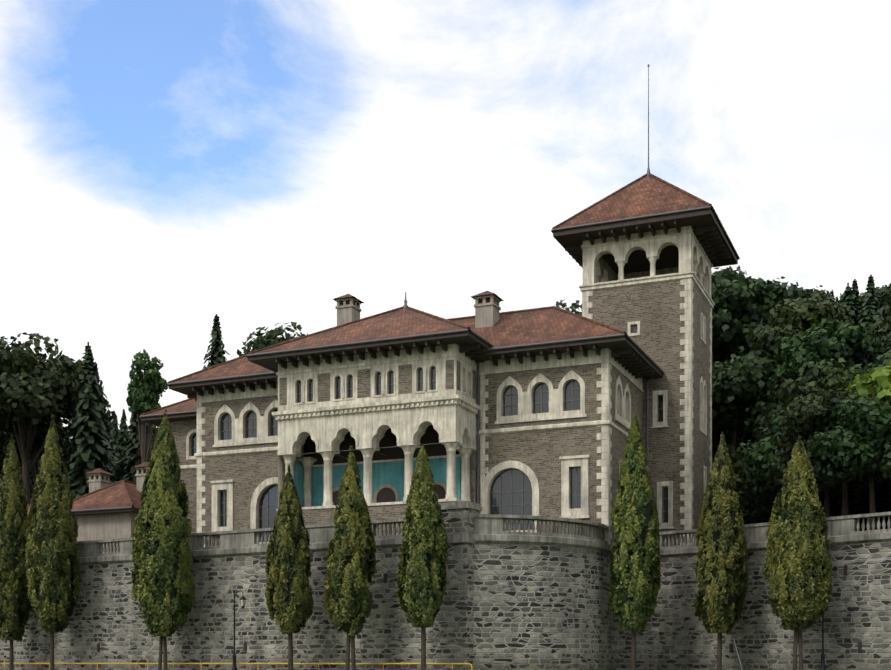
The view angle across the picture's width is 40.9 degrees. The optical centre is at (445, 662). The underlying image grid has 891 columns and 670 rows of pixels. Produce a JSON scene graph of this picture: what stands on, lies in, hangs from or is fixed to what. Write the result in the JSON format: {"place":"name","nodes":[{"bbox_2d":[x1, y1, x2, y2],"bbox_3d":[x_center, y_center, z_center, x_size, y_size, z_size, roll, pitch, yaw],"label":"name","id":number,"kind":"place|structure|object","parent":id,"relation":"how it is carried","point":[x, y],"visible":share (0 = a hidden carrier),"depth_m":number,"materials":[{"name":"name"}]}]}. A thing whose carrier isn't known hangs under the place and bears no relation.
{"place":"outdoors","nodes":[
{"label":"outdoors","id":0,"kind":"place"},
{"bbox_2d":[0,0,890,429],"label":"sky","id":1,"kind":"structure","parent":0,"point":[167,167],"materials":[{"name":"white"}]},
{"bbox_2d":[433,508,479,669],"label":"stone pillar","id":2,"kind":"structure","parent":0,"point":[453,633],"depth_m":61.70,"materials":[{"name":"grey stone"}]},
{"bbox_2d":[438,501,481,542],"bbox_3d":[0.563,-7.206,62.396,2.250,2.120,1.550,0,0,30],"label":"stone coping","id":3,"kind":"object","parent":2,"relation":"attached to","point":[461,538],"visible":0.5,"depth_m":61.57,"materials":[{"name":"grey stone"}]},
{"label":"terrace floor","id":4,"kind":"structure","parent":0,"visible":0},
{"bbox_2d":[26,64,739,553],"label":"mansion","id":5,"kind":"structure","parent":4,"relation":"on","point":[490,406],"depth_m":72.35,"materials":[{"name":"stone"}]},
{"bbox_2d":[738,475,754,523],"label":"forest tree","id":6,"kind":"object","parent":4,"relation":"on","point":[746,509],"visible":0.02,"depth_m":85.52,"materials":[{"name":"green plant"}]},
{"bbox_2d":[743,503,770,524],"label":"forest tree","id":7,"kind":"object","parent":4,"relation":"on","point":[754,519],"visible":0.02,"depth_m":82.34,"materials":[{"name":"green plant"}]},
{"bbox_2d":[727,435,836,512],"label":"forest tree","id":8,"kind":"object","parent":4,"relation":"on","point":[747,499],"visible":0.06,"depth_m":77.12,"materials":[{"name":"green plant"}]},
{"bbox_2d":[757,493,850,522],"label":"forest tree","id":9,"kind":"object","parent":4,"relation":"on","point":[836,511],"visible":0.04,"depth_m":77.70,"materials":[{"name":"green plant"}]},
{"bbox_2d":[738,400,884,516],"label":"forest tree","id":10,"kind":"object","parent":4,"relation":"on","point":[755,462],"visible":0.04,"depth_m":72.84,"materials":[{"name":"green plant"}]},
{"bbox_2d":[765,386,890,515],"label":"forest tree","id":11,"kind":"object","parent":4,"relation":"on","point":[801,417],"visible":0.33,"depth_m":67.42,"materials":[{"name":"green plant"}]},
{"bbox_2d":[766,483,890,515],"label":"forest tree","id":12,"kind":"object","parent":4,"relation":"on","point":[837,494],"visible":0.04,"depth_m":75.40,"materials":[{"name":"green plant"}]},
{"bbox_2d":[805,391,890,529],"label":"forest tree","id":13,"kind":"object","parent":4,"relation":"on","point":[860,415],"visible":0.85,"depth_m":63.93,"materials":[{"name":"green plant"}]},
{"bbox_2d":[830,489,888,507],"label":"forest tree","id":14,"kind":"object","parent":4,"relation":"on","point":[864,499],"depth_m":77.10,"materials":[{"name":"green plant"}]},
{"bbox_2d":[832,508,887,530],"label":"forest tree","id":15,"kind":"object","parent":4,"relation":"on","point":[866,511],"visible":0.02,"depth_m":82.87,"materials":[{"name":"green plant"}]},
{"bbox_2d":[833,495,890,528],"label":"forest tree","id":16,"kind":"object","parent":4,"relation":"on","point":[856,503],"depth_m":76.83,"materials":[{"name":"green plant"}]},
{"bbox_2d":[844,360,890,413],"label":"forest tree","id":17,"kind":"object","parent":4,"relation":"on","point":[878,377],"visible":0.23,"depth_m":67.49,"materials":[{"name":"green plant"}]},
{"bbox_2d":[848,387,890,497],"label":"forest tree","id":18,"kind":"object","parent":4,"relation":"on","point":[881,492],"depth_m":73.20,"materials":[{"name":"green plant"}]},
{"bbox_2d":[863,349,890,375],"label":"forest tree","id":19,"kind":"object","parent":4,"relation":"on","point":[883,361],"visible":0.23,"depth_m":73.11,"materials":[{"name":"green plant"}]},
{"bbox_2d":[872,408,890,478],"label":"forest tree","id":20,"kind":"object","parent":4,"relation":"on","point":[885,468],"visible":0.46,"depth_m":63.19,"materials":[{"name":"green plant"}]},
{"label":"hill terrain","id":21,"kind":"structure","parent":0,"visible":0},
{"bbox_2d":[0,425,32,477],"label":"forest tree","id":22,"kind":"object","parent":21,"relation":"on","point":[3,451],"visible":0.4,"depth_m":110.38,"materials":[{"name":"green plant"}]},
{"bbox_2d":[29,459,39,503],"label":"forest tree","id":23,"kind":"object","parent":21,"relation":"on","point":[31,489],"visible":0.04,"depth_m":122.59,"materials":[{"name":"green plant"}]},
{"bbox_2d":[0,418,76,488],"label":"forest tree","id":24,"kind":"object","parent":21,"relation":"on","point":[42,433],"visible":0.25,"depth_m":109.29,"materials":[{"name":"green plant"}]},
{"bbox_2d":[0,332,116,503],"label":"forest tree","id":25,"kind":"object","parent":21,"relation":"on","point":[36,388],"visible":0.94,"depth_m":100.86,"materials":[{"name":"green plant"}]},
{"bbox_2d":[63,342,117,498],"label":"forest tree","id":26,"kind":"object","parent":21,"relation":"on","point":[90,430],"visible":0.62,"depth_m":99.42,"materials":[{"name":"green plant"}]},
{"bbox_2d":[70,362,115,491],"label":"forest tree","id":27,"kind":"object","parent":21,"relation":"on","point":[104,409],"visible":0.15,"depth_m":107.33,"materials":[{"name":"green plant"}]},
{"bbox_2d":[103,408,111,457],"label":"forest tree","id":28,"kind":"object","parent":21,"relation":"on","point":[109,415],"visible":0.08,"depth_m":143.67,"materials":[{"name":"green plant"}]},
{"bbox_2d":[106,412,125,483],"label":"forest tree","id":29,"kind":"object","parent":21,"relation":"on","point":[116,450],"visible":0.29,"depth_m":137.06,"materials":[{"name":"green plant"}]},
{"bbox_2d":[118,409,130,455],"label":"forest tree","id":30,"kind":"object","parent":21,"relation":"on","point":[123,427],"visible":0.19,"depth_m":153.00,"materials":[{"name":"green plant"}]},
{"bbox_2d":[120,422,133,480],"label":"forest tree","id":31,"kind":"object","parent":21,"relation":"on","point":[129,434],"depth_m":132.66,"materials":[{"name":"green plant"}]},
{"bbox_2d":[108,445,151,478],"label":"forest tree","id":32,"kind":"object","parent":21,"relation":"on","point":[119,467],"visible":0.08,"depth_m":123.93,"materials":[{"name":"green plant"}]},
{"bbox_2d":[121,414,150,482],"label":"forest tree","id":33,"kind":"object","parent":21,"relation":"on","point":[133,449],"visible":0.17,"depth_m":114.49,"materials":[{"name":"green plant"}]},
{"bbox_2d":[128,423,156,435],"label":"forest tree","id":34,"kind":"object","parent":21,"relation":"on","point":[154,429],"depth_m":186.78,"materials":[{"name":"green plant"}]},
{"bbox_2d":[126,349,167,463],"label":"forest tree","id":35,"kind":"object","parent":21,"relation":"on","point":[146,390],"visible":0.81,"depth_m":96.49,"materials":[{"name":"green plant"}]},
{"bbox_2d":[202,314,229,369],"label":"forest tree","id":36,"kind":"object","parent":21,"relation":"on","point":[216,352],"visible":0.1,"depth_m":105.58,"materials":[{"name":"green plant"}]},
{"bbox_2d":[237,322,307,356],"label":"forest tree","id":37,"kind":"object","parent":21,"relation":"on","point":[269,338],"visible":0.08,"depth_m":109.09,"materials":[{"name":"green plant"}]},
{"bbox_2d":[554,299,581,315],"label":"forest tree","id":38,"kind":"object","parent":21,"relation":"on","point":[574,306],"visible":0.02,"depth_m":99.14,"materials":[{"name":"green plant"}]},
{"bbox_2d":[712,450,742,462],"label":"forest tree","id":39,"kind":"object","parent":21,"relation":"on","point":[713,455],"depth_m":99.58,"materials":[{"name":"green plant"}]},
{"bbox_2d":[712,392,766,451],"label":"forest tree","id":40,"kind":"object","parent":21,"relation":"on","point":[744,415],"visible":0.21,"depth_m":94.67,"materials":[{"name":"green plant"}]},
{"bbox_2d":[711,265,774,450],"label":"forest tree","id":41,"kind":"object","parent":21,"relation":"on","point":[732,299],"visible":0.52,"depth_m":98.39,"materials":[{"name":"green plant"}]},
{"bbox_2d":[712,346,780,463],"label":"forest tree","id":42,"kind":"object","parent":21,"relation":"on","point":[743,379],"visible":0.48,"depth_m":91.36,"materials":[{"name":"green plant"}]},
{"bbox_2d":[712,276,822,368],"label":"forest tree","id":43,"kind":"object","parent":21,"relation":"on","point":[769,292],"visible":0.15,"depth_m":99.57,"materials":[{"name":"green plant"}]},
{"bbox_2d":[747,292,861,369],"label":"forest tree","id":44,"kind":"object","parent":21,"relation":"on","point":[798,316],"visible":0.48,"depth_m":92.49,"materials":[{"name":"green plant"}]},
{"bbox_2d":[752,358,869,440],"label":"forest tree","id":45,"kind":"object","parent":21,"relation":"on","point":[808,388],"visible":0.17,"depth_m":85.15,"materials":[{"name":"green plant"}]},
{"bbox_2d":[795,285,842,306],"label":"forest tree","id":46,"kind":"object","parent":21,"relation":"on","point":[809,292],"visible":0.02,"depth_m":129.80,"materials":[{"name":"green plant"}]},
{"bbox_2d":[767,316,883,401],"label":"forest tree","id":47,"kind":"object","parent":21,"relation":"on","point":[832,340],"visible":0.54,"depth_m":88.42,"materials":[{"name":"green plant"}]},
{"bbox_2d":[842,283,858,324],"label":"forest tree","id":48,"kind":"object","parent":21,"relation":"on","point":[848,299],"visible":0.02,"depth_m":125.47,"materials":[{"name":"green plant"}]},
{"bbox_2d":[835,292,866,311],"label":"forest tree","id":49,"kind":"object","parent":21,"relation":"on","point":[843,294],"visible":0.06,"depth_m":150.57,"materials":[{"name":"green plant"}]},
{"bbox_2d":[852,279,862,322],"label":"forest tree","id":50,"kind":"object","parent":21,"relation":"on","point":[855,293],"visible":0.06,"depth_m":126.67,"materials":[{"name":"green plant"}]},
{"bbox_2d":[856,301,878,325],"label":"forest tree","id":51,"kind":"object","parent":21,"relation":"on","point":[861,313],"visible":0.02,"depth_m":124.56,"materials":[{"name":"green plant"}]},
{"bbox_2d":[859,275,881,329],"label":"forest tree","id":52,"kind":"object","parent":21,"relation":"on","point":[869,314],"visible":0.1,"depth_m":108.14,"materials":[{"name":"green plant"}]},
{"bbox_2d":[863,317,883,332],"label":"forest tree","id":53,"kind":"object","parent":21,"relation":"on","point":[872,325],"depth_m":105.10,"materials":[{"name":"green plant"}]},
{"bbox_2d":[860,335,890,530],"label":"forest tree","id":54,"kind":"object","parent":21,"relation":"on","point":[888,345],"visible":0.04,"depth_m":91.46,"materials":[{"name":"green plant"}]},
{"bbox_2d":[862,300,890,359],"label":"forest tree","id":55,"kind":"object","parent":21,"relation":"on","point":[882,331],"visible":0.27,"depth_m":93.88,"materials":[{"name":"green plant"}]},
{"bbox_2d":[864,283,890,320],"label":"forest tree","id":56,"kind":"object","parent":21,"relation":"on","point":[883,293],"visible":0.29,"depth_m":116.90,"materials":[{"name":"green plant"}]},
{"label":"ground","id":57,"kind":"structure","parent":0,"visible":0},
{"bbox_2d":[0,434,33,669],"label":"thuja tree","id":58,"kind":"object","parent":57,"relation":"on","point":[15,607],"visible":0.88,"depth_m":75.28,"materials":[{"name":"green plant"}]},
{"bbox_2d":[25,414,80,669],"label":"thuja tree","id":59,"kind":"object","parent":57,"relation":"on","point":[52,566],"visible":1,"depth_m":73.11,"materials":[{"name":"green plant"}]},
{"bbox_2d":[130,409,195,669],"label":"thuja tree","id":60,"kind":"object","parent":57,"relation":"on","point":[163,591],"visible":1,"depth_m":68.33,"materials":[{"name":"green plant"}]},
{"bbox_2d":[0,663,472,669],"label":"railing","id":61,"kind":"object","parent":57,"relation":"on","point":[383,664],"visible":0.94,"depth_m":65.91,"materials":[{"name":"yellow metal"}]},
{"bbox_2d":[232,590,245,669],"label":"street lamp","id":62,"kind":"object","parent":57,"relation":"on","point":[242,600],"visible":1,"depth_m":67.73,"materials":[{"name":"black metal"}]},
{"bbox_2d":[265,465,313,669],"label":"thuja tree","id":63,"kind":"object","parent":57,"relation":"on","point":[289,599],"visible":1,"depth_m":63.56,"materials":[{"name":"green plant"}]},
{"bbox_2d":[324,445,376,669],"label":"thuja tree","id":64,"kind":"object","parent":57,"relation":"on","point":[351,570],"visible":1,"depth_m":61.50,"materials":[{"name":"green plant"}]},
{"bbox_2d":[397,445,448,669],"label":"thuja tree","id":65,"kind":"object","parent":57,"relation":"on","point":[421,569],"visible":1,"depth_m":59.30,"materials":[{"name":"green plant"}]},
{"bbox_2d":[0,541,890,669],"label":"retaining wall","id":66,"kind":"structure","parent":57,"relation":"on","point":[542,607],"depth_m":66.01,"materials":[{"name":"stone"}]},
{"bbox_2d":[97,565,861,651],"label":"retaining wall weepholes","id":67,"kind":"object","parent":66,"relation":"in","point":[730,644],"visible":0.48,"depth_m":64.14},
{"bbox_2d":[77,512,890,564],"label":"balustrade","id":68,"kind":"object","parent":66,"relation":"on","point":[488,528],"visible":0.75,"depth_m":65.90,"materials":[{"name":"grey stone"}]},
{"bbox_2d":[100,516,890,553],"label":"retaining wall balusters","id":69,"kind":"object","parent":68,"relation":"on","point":[594,532],"visible":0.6,"depth_m":64.36,"materials":[{"name":"grey stone"}]},
{"bbox_2d":[609,411,660,669],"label":"thuja tree","id":70,"kind":"object","parent":57,"relation":"on","point":[635,578],"visible":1,"depth_m":64.71,"materials":[{"name":"green plant"}]},
{"bbox_2d":[694,432,748,669],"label":"thuja tree","id":71,"kind":"object","parent":57,"relation":"on","point":[722,569],"visible":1,"depth_m":63.61,"materials":[{"name":"green plant"}]},
{"bbox_2d":[731,631,742,669],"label":"leaning pole","id":72,"kind":"object","parent":57,"relation":"on","point":[737,651],"visible":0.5,"depth_m":63.78,"materials":[{"name":"grey metal"}]},
{"bbox_2d":[763,436,832,669],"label":"thuja tree","id":73,"kind":"object","parent":57,"relation":"on","point":[797,570],"visible":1,"depth_m":60.36,"materials":[{"name":"green plant"}]},
{"bbox_2d":[820,613,825,669],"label":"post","id":74,"kind":"object","parent":57,"relation":"on","point":[822,661],"visible":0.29,"depth_m":61.97,"materials":[{"name":"black metal"}]}
]}

